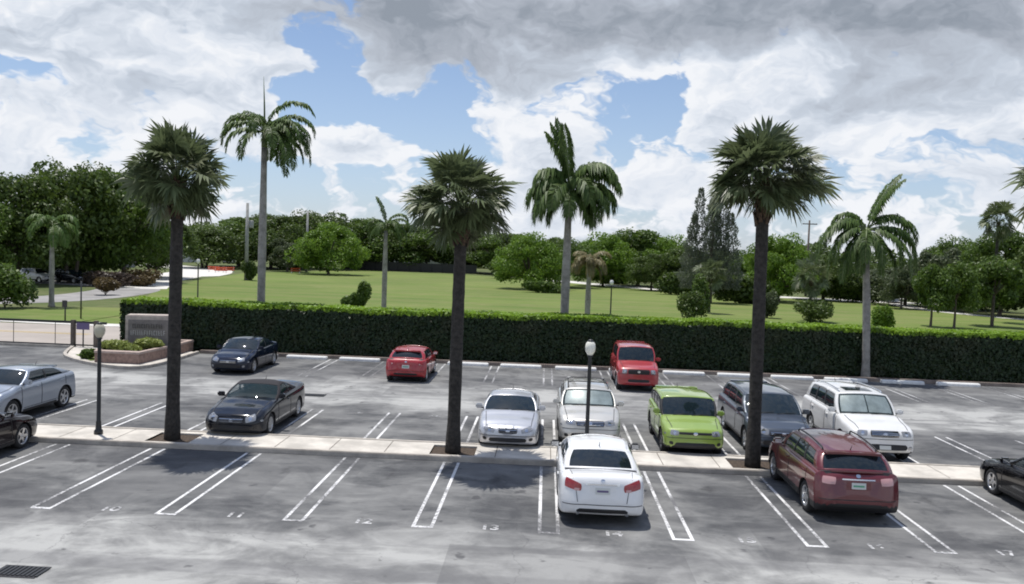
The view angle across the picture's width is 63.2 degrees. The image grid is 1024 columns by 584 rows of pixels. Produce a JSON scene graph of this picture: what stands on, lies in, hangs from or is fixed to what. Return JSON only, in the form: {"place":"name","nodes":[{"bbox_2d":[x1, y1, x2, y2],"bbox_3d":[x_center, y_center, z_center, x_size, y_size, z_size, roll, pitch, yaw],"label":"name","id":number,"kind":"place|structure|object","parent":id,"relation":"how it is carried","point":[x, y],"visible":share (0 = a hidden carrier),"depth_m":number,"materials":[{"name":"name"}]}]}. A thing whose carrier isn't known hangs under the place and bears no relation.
{"place":"outdoors","nodes":[
{"label":"outdoors","id":0,"kind":"place"},
{"bbox_2d":[0,322,120,346],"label":"road","id":1,"kind":"structure","parent":0,"point":[43,335],"depth_m":48.27,"materials":[{"name":"beige concrete"}]},
{"bbox_2d":[0,307,121,320],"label":"verge","id":2,"kind":"structure","parent":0,"point":[72,313],"depth_m":60.71,"materials":[{"name":"green plant"}]},
{"bbox_2d":[0,280,159,303],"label":"driveway","id":3,"kind":"structure","parent":0,"point":[95,294],"depth_m":82.20,"materials":[{"name":"grey concrete"}]},
{"bbox_2d":[20,267,55,282],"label":"parked suv","id":4,"kind":"object","parent":3,"relation":"on","point":[38,275],"visible":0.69,"depth_m":98.89,"materials":[{"name":"paint"}]},
{"bbox_2d":[55,268,83,282],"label":"parked suv","id":5,"kind":"object","parent":3,"relation":"on","point":[71,274],"visible":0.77,"depth_m":99.91,"materials":[{"name":"grey paint"}]},
{"bbox_2d":[92,277,120,294],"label":"bush","id":6,"kind":"object","parent":3,"relation":"on","point":[106,285],"visible":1,"depth_m":81.37,"materials":[{"name":"orange plant"}]},
{"bbox_2d":[68,346,191,365],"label":"pavement","id":7,"kind":"structure","parent":0,"point":[72,352],"depth_m":39.22,"materials":[{"name":"concrete"}]},
{"bbox_2d":[94,339,193,363],"bbox_3d":[-18.113,2.830,40.181,3.238,0.600,5.465,2,3,2],"label":"brick planter","id":8,"kind":"object","parent":7,"relation":"on","point":[131,357],"visible":0.5,"depth_m":37.58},
{"bbox_2d":[101,339,142,350],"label":"planter plants","id":9,"kind":"object","parent":8,"relation":"on","point":[116,344],"visible":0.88,"depth_m":38.18,"materials":[{"name":"green plant"}]},
{"bbox_2d":[125,314,167,348],"bbox_3d":[-17.562,1.907,40.397,2.100,1.620,0.875,2,3,-10],"label":"monument sign","id":10,"kind":"object","parent":8,"relation":"on","point":[139,326],"visible":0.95,"depth_m":39.97,"materials":[{"name":"stone"}]},
{"bbox_2d":[133,336,164,348],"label":"planter plants","id":11,"kind":"object","parent":8,"relation":"on","point":[146,342],"visible":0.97,"depth_m":39.22,"materials":[{"name":"green plant"}]},
{"bbox_2d":[120,265,232,288],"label":"path","id":12,"kind":"structure","parent":0,"point":[190,272],"depth_m":133.69,"materials":[{"name":"concrete"}]},
{"bbox_2d":[28,423,985,485],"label":"median pavement","id":13,"kind":"structure","parent":0,"point":[925,473],"depth_m":23.07,"materials":[{"name":"concrete"}]},
{"bbox_2d":[94,322,104,434],"bbox_3d":[-11.716,2.443,23.609,0.300,3.200,0.292,2,3,2],"label":"lamp post","id":14,"kind":"object","parent":13,"relation":"on","point":[99,330],"visible":1,"depth_m":23.57,"materials":[{"name":"black metal"}]},
{"bbox_2d":[107,116,233,440],"bbox_3d":[-9.326,-0.327,23.284,3.163,9.035,3.534,2,3,2],"label":"cabbage palm","id":15,"kind":"object","parent":13,"relation":"on","point":[174,197],"visible":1,"depth_m":22.91,"materials":[{"name":"green plant"}]},
{"bbox_2d":[398,145,524,453],"bbox_3d":[-1.428,0.247,22.962,3.514,8.489,3.928,2,3,2],"label":"cabbage palm","id":16,"kind":"object","parent":13,"relation":"on","point":[462,219],"visible":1,"depth_m":22.55,"materials":[{"name":"green plant"}]},
{"bbox_2d":[585,339,595,433],"bbox_3d":[2.130,2.938,23.197,0.300,3.250,0.292,2,3,2],"label":"lamp post","id":17,"kind":"object","parent":13,"relation":"on","point":[590,346],"visible":0.77,"depth_m":23.13,"materials":[{"name":"black metal"}]},
{"bbox_2d":[704,116,841,468],"bbox_3d":[6.841,-0.002,22.732,4.134,9.605,2.988,1,3,-23],"label":"cabbage palm","id":18,"kind":"object","parent":13,"relation":"on","point":[768,192],"visible":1,"depth_m":22.22,"materials":[{"name":"green plant"}]},
{"bbox_2d":[999,167,1023,230],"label":"cabbage palm","id":19,"kind":"object","parent":13,"relation":"on","point":[1020,175],"visible":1,"depth_m":22.62,"materials":[{"name":"green plant"}]},
{"bbox_2d":[0,345,1023,583],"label":"parking lot","id":20,"kind":"structure","parent":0,"point":[83,538],"depth_m":18.60,"materials":[{"name":"grey asphalt"}]},
{"bbox_2d":[0,412,36,448],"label":"black car","id":21,"kind":"object","parent":20,"relation":"on","point":[17,430],"visible":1,"depth_m":22.03,"materials":[{"name":"paint"}]},
{"bbox_2d":[0,565,51,578],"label":"storm drain","id":22,"kind":"object","parent":20,"relation":"on","point":[20,571],"visible":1,"depth_m":14.13,"materials":[{"name":"grey metal"}]},
{"bbox_2d":[0,361,75,413],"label":"sedan","id":23,"kind":"object","parent":20,"relation":"on","point":[24,387],"visible":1,"depth_m":26.27,"materials":[{"name":"blue paint"}]},
{"bbox_2d":[211,335,277,372],"bbox_3d":[-12.092,2.710,37.816,2.116,1.505,4.395,2,3,2],"label":"navy sedan","id":24,"kind":"object","parent":20,"relation":"on","point":[251,354],"visible":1,"depth_m":36.76,"materials":[{"name":"paint"}]},
{"bbox_2d":[205,376,304,433],"bbox_3d":[-8.009,3.447,26.330,2.134,1.455,4.745,2,3,2],"label":"black sedan","id":25,"kind":"object","parent":20,"relation":"on","point":[266,406],"visible":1,"depth_m":25.14,"materials":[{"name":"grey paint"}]},
{"bbox_2d":[386,345,437,381],"bbox_3d":[-4.437,3.034,37.225,2.082,1.466,3.938,2,3,2],"label":"red hatchback","id":26,"kind":"object","parent":20,"relation":"on","point":[411,361],"visible":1,"depth_m":35.49,"materials":[{"name":"paint"}]},
{"bbox_2d":[476,388,545,445],"bbox_3d":[-0.024,3.755,25.931,2.116,1.455,4.496,2,3,2],"label":"silver sedan","id":27,"kind":"object","parent":20,"relation":"on","point":[509,415],"visible":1,"depth_m":24.44,"materials":[{"name":"paint"}]},
{"bbox_2d":[0,444,1023,553],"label":"parking lines","id":28,"kind":"object","parent":20,"relation":"on","point":[556,506],"visible":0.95,"depth_m":19.11,"materials":[{"name":"paint"}]},
{"bbox_2d":[33,399,1023,462],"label":"parking lines","id":29,"kind":"object","parent":20,"relation":"on","point":[542,427],"visible":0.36,"depth_m":26.61,"materials":[{"name":"paint"}]},
{"bbox_2d":[553,376,623,442],"bbox_3d":[2.387,3.702,26.560,2.192,1.673,4.749,2,3,2],"label":"white suv","id":30,"kind":"object","parent":20,"relation":"on","point":[570,402],"visible":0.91,"depth_m":25.22,"materials":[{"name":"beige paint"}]},
{"bbox_2d":[551,434,643,516],"bbox_3d":[2.011,4.111,19.875,2.187,1.485,4.848,2,3,2],"label":"white sedan","id":31,"kind":"object","parent":20,"relation":"on","point":[598,474],"visible":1,"depth_m":17.73,"materials":[{"name":"paint"}]},
{"bbox_2d":[610,340,660,388],"bbox_3d":[5.439,3.184,37.130,2.142,1.886,4.345,2,3,2],"label":"red suv","id":32,"kind":"object","parent":20,"relation":"on","point":[633,363],"visible":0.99,"depth_m":35.83,"materials":[{"name":"paint"}]},
{"bbox_2d":[297,359,1023,405],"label":"parking lines","id":33,"kind":"object","parent":20,"relation":"on","point":[659,379],"visible":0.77,"depth_m":38.37,"materials":[{"name":"paint"}]},
{"bbox_2d":[647,385,724,453],"bbox_3d":[5.322,3.866,25.727,2.130,1.638,4.119,2,3,2],"label":"lime hatchback","id":34,"kind":"object","parent":20,"relation":"on","point":[684,417],"visible":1,"depth_m":24.70,"materials":[{"name":"paint"}]},
{"bbox_2d":[717,378,810,449],"bbox_3d":[8.046,3.870,26.729,2.237,1.726,5.050,2,3,2],"label":"grey minivan","id":35,"kind":"object","parent":20,"relation":"on","point":[782,416],"visible":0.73,"depth_m":25.60,"materials":[{"name":"paint"}]},
{"bbox_2d":[768,428,898,514],"bbox_3d":[7.741,4.209,20.510,2.192,1.639,4.500,2,3,2],"label":"dark red suv","id":36,"kind":"object","parent":20,"relation":"on","point":[827,469],"visible":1,"depth_m":18.67,"materials":[{"name":"red paint"}]},
{"bbox_2d":[801,377,913,458],"bbox_3d":[10.810,3.913,26.253,2.246,1.886,4.970,2,3,2],"label":"white suv","id":37,"kind":"object","parent":20,"relation":"on","point":[868,414],"visible":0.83,"depth_m":25.32,"materials":[{"name":"paint"}]},
{"bbox_2d":[980,457,1023,502],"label":"black sedan","id":38,"kind":"object","parent":20,"relation":"on","point":[1001,475],"visible":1,"depth_m":20.58,"materials":[{"name":"paint"}]},
{"bbox_2d":[0,0,1023,258],"label":"sky","id":39,"kind":"structure","parent":0,"point":[930,93],"materials":[{"name":"white"}]},
{"bbox_2d":[0,260,1023,352],"bbox_3d":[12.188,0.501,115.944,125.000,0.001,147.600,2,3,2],"label":"lawn","id":40,"kind":"structure","parent":0,"point":[420,290],"depth_m":99.89,"materials":[{"name":"green plant"}]},
{"bbox_2d":[0,200,21,265],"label":"broadleaf tree","id":41,"kind":"object","parent":40,"relation":"on","point":[3,215],"visible":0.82,"depth_m":88.69,"materials":[{"name":"green plant"}]},
{"bbox_2d":[0,262,40,307],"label":"bush","id":42,"kind":"object","parent":40,"relation":"on","point":[15,287],"visible":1,"depth_m":63.38,"materials":[{"name":"green plant"}]},
{"bbox_2d":[0,342,71,347],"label":"kerb","id":43,"kind":"structure","parent":40,"relation":"on","point":[34,345],"depth_m":42.52,"materials":[{"name":"concrete"}]},
{"bbox_2d":[0,171,82,274],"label":"broadleaf tree","id":44,"kind":"object","parent":40,"relation":"on","point":[26,189],"visible":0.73,"depth_m":91.94,"materials":[{"name":"green plant"}]},
{"bbox_2d":[24,213,79,306],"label":"young palm","id":45,"kind":"object","parent":40,"relation":"on","point":[61,229],"visible":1,"depth_m":65.76,"materials":[{"name":"green plant"}]},
{"bbox_2d":[0,318,106,346],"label":"metal fence","id":46,"kind":"object","parent":40,"relation":"on","point":[73,334],"visible":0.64,"depth_m":42.72,"materials":[{"name":"black"}]},
{"bbox_2d":[14,155,144,282],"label":"broadleaf tree","id":47,"kind":"object","parent":40,"relation":"on","point":[90,192],"visible":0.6,"depth_m":97.81,"materials":[{"name":"green plant"}]},
{"bbox_2d":[80,270,139,286],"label":"bush","id":48,"kind":"object","parent":40,"relation":"on","point":[89,277],"visible":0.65,"depth_m":94.42,"materials":[{"name":"brown plant"}]},
{"bbox_2d":[73,165,187,271],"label":"broadleaf tree","id":49,"kind":"object","parent":40,"relation":"on","point":[143,237],"visible":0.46,"depth_m":103.03,"materials":[{"name":"green plant"}]},
{"bbox_2d":[63,346,199,368],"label":"kerb","id":50,"kind":"structure","parent":40,"relation":"on","point":[66,355],"depth_m":37.38,"materials":[{"name":"concrete"}]},
{"bbox_2d":[118,268,162,285],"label":"bush","id":51,"kind":"object","parent":40,"relation":"on","point":[146,279],"visible":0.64,"depth_m":98.58,"materials":[{"name":"orange plant"}]},
{"bbox_2d":[103,220,199,273],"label":"broadleaf tree","id":52,"kind":"object","parent":40,"relation":"on","point":[189,234],"visible":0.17,"depth_m":120.35,"materials":[{"name":"green plant"}]},
{"bbox_2d":[184,224,255,267],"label":"broadleaf tree","id":53,"kind":"object","parent":40,"relation":"on","point":[211,238],"visible":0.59,"depth_m":167.04,"materials":[{"name":"green plant"}]},
{"bbox_2d":[195,217,269,266],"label":"broadleaf tree","id":54,"kind":"object","parent":40,"relation":"on","point":[232,223],"visible":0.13,"depth_m":182.75,"materials":[{"name":"green plant"}]},
{"bbox_2d":[244,203,253,279],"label":"utility pole","id":55,"kind":"object","parent":40,"relation":"on","point":[250,224],"visible":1,"depth_m":123.33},
{"bbox_2d":[240,261,257,279],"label":"bush","id":56,"kind":"object","parent":40,"relation":"on","point":[250,270],"visible":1,"depth_m":123.31,"materials":[{"name":"green plant"}]},
{"bbox_2d":[219,90,315,301],"bbox_3d":[-13.703,-4.489,46.510,5.300,14.925,4.272,2,3,2],"label":"royal palm","id":57,"kind":"object","parent":40,"relation":"on","point":[274,132],"visible":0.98,"depth_m":45.98,"materials":[{"name":"green plant"}]},
{"bbox_2d":[234,213,305,268],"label":"broadleaf tree","id":58,"kind":"object","parent":40,"relation":"on","point":[278,226],"visible":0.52,"depth_m":176.43,"materials":[{"name":"green plant"}]},
{"bbox_2d":[267,237,300,271],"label":"broadleaf tree","id":59,"kind":"object","parent":40,"relation":"on","point":[281,249],"visible":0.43,"depth_m":165.45,"materials":[{"name":"green plant"}]},
{"bbox_2d":[287,209,360,268],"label":"broadleaf tree","id":60,"kind":"object","parent":40,"relation":"on","point":[314,220],"visible":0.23,"depth_m":189.88,"materials":[{"name":"green plant"}]},
{"bbox_2d":[283,221,371,274],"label":"broadleaf tree","id":61,"kind":"object","parent":40,"relation":"on","point":[315,248],"visible":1,"depth_m":156.67,"materials":[{"name":"green plant"}]},
{"bbox_2d":[354,280,371,305],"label":"bush","id":62,"kind":"object","parent":40,"relation":"on","point":[363,291],"visible":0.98,"depth_m":76.51,"materials":[{"name":"green plant"}]},
{"bbox_2d":[335,217,393,261],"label":"broadleaf tree","id":63,"kind":"object","parent":40,"relation":"on","point":[357,227],"visible":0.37,"depth_m":195.78,"materials":[{"name":"green plant"}]},
{"bbox_2d":[366,196,410,307],"bbox_3d":[-9.288,-2.407,62.444,2.996,9.522,2.942,0,4,-39],"label":"young palm","id":64,"kind":"object","parent":40,"relation":"on","point":[394,225],"visible":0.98,"depth_m":62.26,"materials":[{"name":"green plant"}]},
{"bbox_2d":[360,222,432,262],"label":"broadleaf tree","id":65,"kind":"object","parent":40,"relation":"on","point":[407,229],"visible":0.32,"depth_m":199.52,"materials":[{"name":"green plant"}]},
{"bbox_2d":[342,261,476,273],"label":"screened fence","id":66,"kind":"object","parent":40,"relation":"on","point":[417,267],"visible":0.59,"depth_m":197.07,"materials":[{"name":"black plastic"}]},
{"bbox_2d":[388,224,467,265],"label":"broadleaf tree","id":67,"kind":"object","parent":40,"relation":"on","point":[419,239],"visible":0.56,"depth_m":199.26,"materials":[{"name":"green plant"}]},
{"bbox_2d":[426,231,505,266],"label":"broadleaf tree","id":68,"kind":"object","parent":40,"relation":"on","point":[452,256],"visible":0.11,"depth_m":201.62,"materials":[{"name":"green plant"}]},
{"bbox_2d":[466,232,529,266],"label":"broadleaf tree","id":69,"kind":"object","parent":40,"relation":"on","point":[494,244],"visible":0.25,"depth_m":195.76,"materials":[{"name":"green plant"}]},
{"bbox_2d":[491,231,573,284],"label":"broadleaf tree","id":70,"kind":"object","parent":40,"relation":"on","point":[540,259],"visible":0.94,"depth_m":125.69,"materials":[{"name":"green plant"}]},
{"bbox_2d":[521,280,560,293],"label":"bush","id":71,"kind":"object","parent":40,"relation":"on","point":[543,286],"visible":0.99,"depth_m":117.60,"materials":[{"name":"green plant"}]},
{"bbox_2d":[185,220,912,268],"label":"treeline","id":72,"kind":"object","parent":40,"relation":"on","point":[812,247],"visible":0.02,"depth_m":256.12,"materials":[{"name":"green plant"}]},
{"bbox_2d":[527,236,598,285],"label":"broadleaf tree","id":73,"kind":"object","parent":40,"relation":"on","point":[575,247],"visible":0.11,"depth_m":138.12,"materials":[{"name":"green plant"}]},
{"bbox_2d":[119,296,1023,382],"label":"hedge","id":74,"kind":"object","parent":40,"relation":"on","point":[708,343],"visible":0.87,"depth_m":42.34,"materials":[{"name":"green plant"}]},
{"bbox_2d":[523,116,622,312],"bbox_3d":[3.326,-3.034,45.978,4.783,13.300,4.657,0,3,-34],"label":"royal palm","id":75,"kind":"object","parent":40,"relation":"on","point":[580,186],"visible":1,"depth_m":45.17,"materials":[{"name":"green plant"}]},
{"bbox_2d":[570,251,611,313],"bbox_3d":[5.603,0.009,59.927,3.046,6.017,2.897,2,3,2],"label":"young palm","id":76,"kind":"object","parent":40,"relation":"on","point":[591,262],"visible":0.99,"depth_m":59.59,"materials":[{"name":"green plant"}]},
{"bbox_2d":[570,231,638,286],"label":"broadleaf tree","id":77,"kind":"object","parent":40,"relation":"on","point":[620,257],"visible":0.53,"depth_m":146.68,"materials":[{"name":"green plant"}]},
{"bbox_2d":[195,348,1023,387],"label":"kerb","id":78,"kind":"structure","parent":40,"relation":"on","point":[715,372],"depth_m":41.56,"materials":[{"name":"grey concrete"}]},
{"bbox_2d":[607,227,681,285],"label":"broadleaf tree","id":79,"kind":"object","parent":40,"relation":"on","point":[637,239],"visible":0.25,"depth_m":153.34,"materials":[{"name":"green plant"}]},
{"bbox_2d":[624,252,672,290],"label":"broadleaf tree","id":80,"kind":"object","parent":40,"relation":"on","point":[653,266],"visible":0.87,"depth_m":137.68,"materials":[{"name":"green plant"}]},
{"bbox_2d":[642,234,686,280],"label":"broadleaf tree","id":81,"kind":"object","parent":40,"relation":"on","point":[663,244],"visible":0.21,"depth_m":148.95,"materials":[{"name":"green plant"}]},
{"bbox_2d":[653,271,694,294],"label":"bush","id":82,"kind":"object","parent":40,"relation":"on","point":[668,282],"visible":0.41,"depth_m":126.19,"materials":[{"name":"green plant"}]},
{"bbox_2d":[656,244,702,277],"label":"broadleaf tree","id":83,"kind":"object","parent":40,"relation":"on","point":[671,257],"visible":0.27,"depth_m":135.57,"materials":[{"name":"green plant"}]},
{"bbox_2d":[676,290,705,317],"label":"bush","id":84,"kind":"object","parent":40,"relation":"on","point":[692,303],"visible":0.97,"depth_m":75.05,"materials":[{"name":"green plant"}]},
{"bbox_2d":[692,273,710,316],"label":"tree","id":85,"kind":"object","parent":40,"relation":"on","point":[700,284],"visible":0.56,"depth_m":79.25,"materials":[{"name":"green plant"}]},
{"bbox_2d":[693,258,726,311],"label":"broadleaf tree","id":86,"kind":"object","parent":40,"relation":"on","point":[711,263],"visible":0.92,"depth_m":86.94,"materials":[{"name":"green plant"}]},
{"bbox_2d":[674,186,745,302],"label":"pine tree","id":87,"kind":"object","parent":40,"relation":"on","point":[723,249],"visible":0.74,"depth_m":106.43,"materials":[{"name":"green plant"}]},
{"bbox_2d":[712,275,777,303],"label":"bush","id":88,"kind":"object","parent":40,"relation":"on","point":[744,294],"visible":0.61,"depth_m":108.39,"materials":[{"name":"green plant"}]},
{"bbox_2d":[765,291,778,317],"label":"bush","id":89,"kind":"object","parent":40,"relation":"on","point":[772,303],"visible":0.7,"depth_m":82.67,"materials":[{"name":"green plant"}]},
{"bbox_2d":[740,232,823,301],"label":"broadleaf tree","id":90,"kind":"object","parent":40,"relation":"on","point":[784,253],"visible":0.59,"depth_m":114.12,"materials":[{"name":"green plant"}]},
{"bbox_2d":[790,250,832,300],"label":"broadleaf tree","id":91,"kind":"object","parent":40,"relation":"on","point":[811,285],"visible":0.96,"depth_m":80.28,"materials":[{"name":"green plant"}]},
{"bbox_2d":[793,299,834,322],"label":"bush","id":92,"kind":"object","parent":40,"relation":"on","point":[815,309],"visible":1,"depth_m":78.22,"materials":[{"name":"green plant"}]},
{"bbox_2d":[795,254,862,299],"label":"broadleaf tree","id":93,"kind":"object","parent":40,"relation":"on","point":[834,269],"visible":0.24,"depth_m":122.27,"materials":[{"name":"green plant"}]},
{"bbox_2d":[819,276,891,302],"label":"bush","id":94,"kind":"object","parent":40,"relation":"on","point":[836,294],"visible":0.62,"depth_m":122.53,"materials":[{"name":"green plant"}]},
{"bbox_2d":[814,174,918,376],"bbox_3d":[17.635,-0.813,41.463,4.732,10.344,3.480,4,3,28],"label":"coconut palm","id":95,"kind":"object","parent":40,"relation":"on","point":[865,240],"visible":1,"depth_m":40.85,"materials":[{"name":"green plant"}]},
{"bbox_2d":[870,305,895,327],"bbox_3d":[27.133,2.306,61.110,1.917,2.877,1.803,2,3,2],"label":"bush","id":96,"kind":"object","parent":40,"relation":"on","point":[883,317],"visible":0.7,"depth_m":60.59,"materials":[{"name":"green plant"}]},
{"bbox_2d":[860,267,917,305],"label":"broadleaf tree","id":97,"kind":"object","parent":40,"relation":"on","point":[875,279],"visible":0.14,"depth_m":117.75,"materials":[{"name":"green plant"}]},
{"bbox_2d":[877,266,921,308],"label":"tree","id":98,"kind":"object","parent":40,"relation":"on","point":[903,279],"visible":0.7,"depth_m":109.21,"materials":[{"name":"green plant"}]},
{"bbox_2d":[904,246,962,308],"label":"broadleaf tree","id":99,"kind":"object","parent":40,"relation":"on","point":[950,256],"visible":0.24,"depth_m":108.65,"materials":[{"name":"green plant"}]},
{"bbox_2d":[911,263,956,326],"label":"tree","id":100,"kind":"object","parent":40,"relation":"on","point":[925,286],"visible":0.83,"depth_m":78.45,"materials":[{"name":"green plant"}]},
{"bbox_2d":[918,234,977,308],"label":"broadleaf tree","id":101,"kind":"object","parent":40,"relation":"on","point":[940,248],"visible":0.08,"depth_m":115.67,"materials":[{"name":"green plant"}]},
{"bbox_2d":[938,262,981,327],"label":"tree","id":102,"kind":"object","parent":40,"relation":"on","point":[960,281],"visible":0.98,"depth_m":77.62,"materials":[{"name":"green plant"}]},
{"bbox_2d":[949,228,1023,315],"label":"broadleaf tree","id":103,"kind":"object","parent":40,"relation":"on","point":[983,251],"visible":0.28,"depth_m":100.28,"materials":[{"name":"green plant"}]},
{"bbox_2d":[967,254,1023,326],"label":"tree","id":104,"kind":"object","parent":40,"relation":"on","point":[993,272],"visible":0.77,"depth_m":81.10,"materials":[{"name":"green plant"}]},
{"bbox_2d":[977,200,1022,310],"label":"fan palm","id":105,"kind":"object","parent":40,"relation":"on","point":[1002,232],"visible":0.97,"depth_m":88.94,"materials":[{"name":"green plant"}]},
{"bbox_2d":[999,245,1023,297],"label":"broadleaf tree","id":106,"kind":"object","parent":40,"relation":"on","point":[1020,252],"visible":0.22,"depth_m":95.63,"materials":[{"name":"green plant"}]},
{"bbox_2d":[546,280,935,304],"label":"road","id":107,"kind":"structure","parent":0,"point":[660,289],"depth_m":146.13,"materials":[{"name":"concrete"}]},
{"bbox_2d":[887,298,1023,319],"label":"path","id":108,"kind":"structure","parent":0,"point":[907,306],"depth_m":109.31,"materials":[{"name":"concrete"}]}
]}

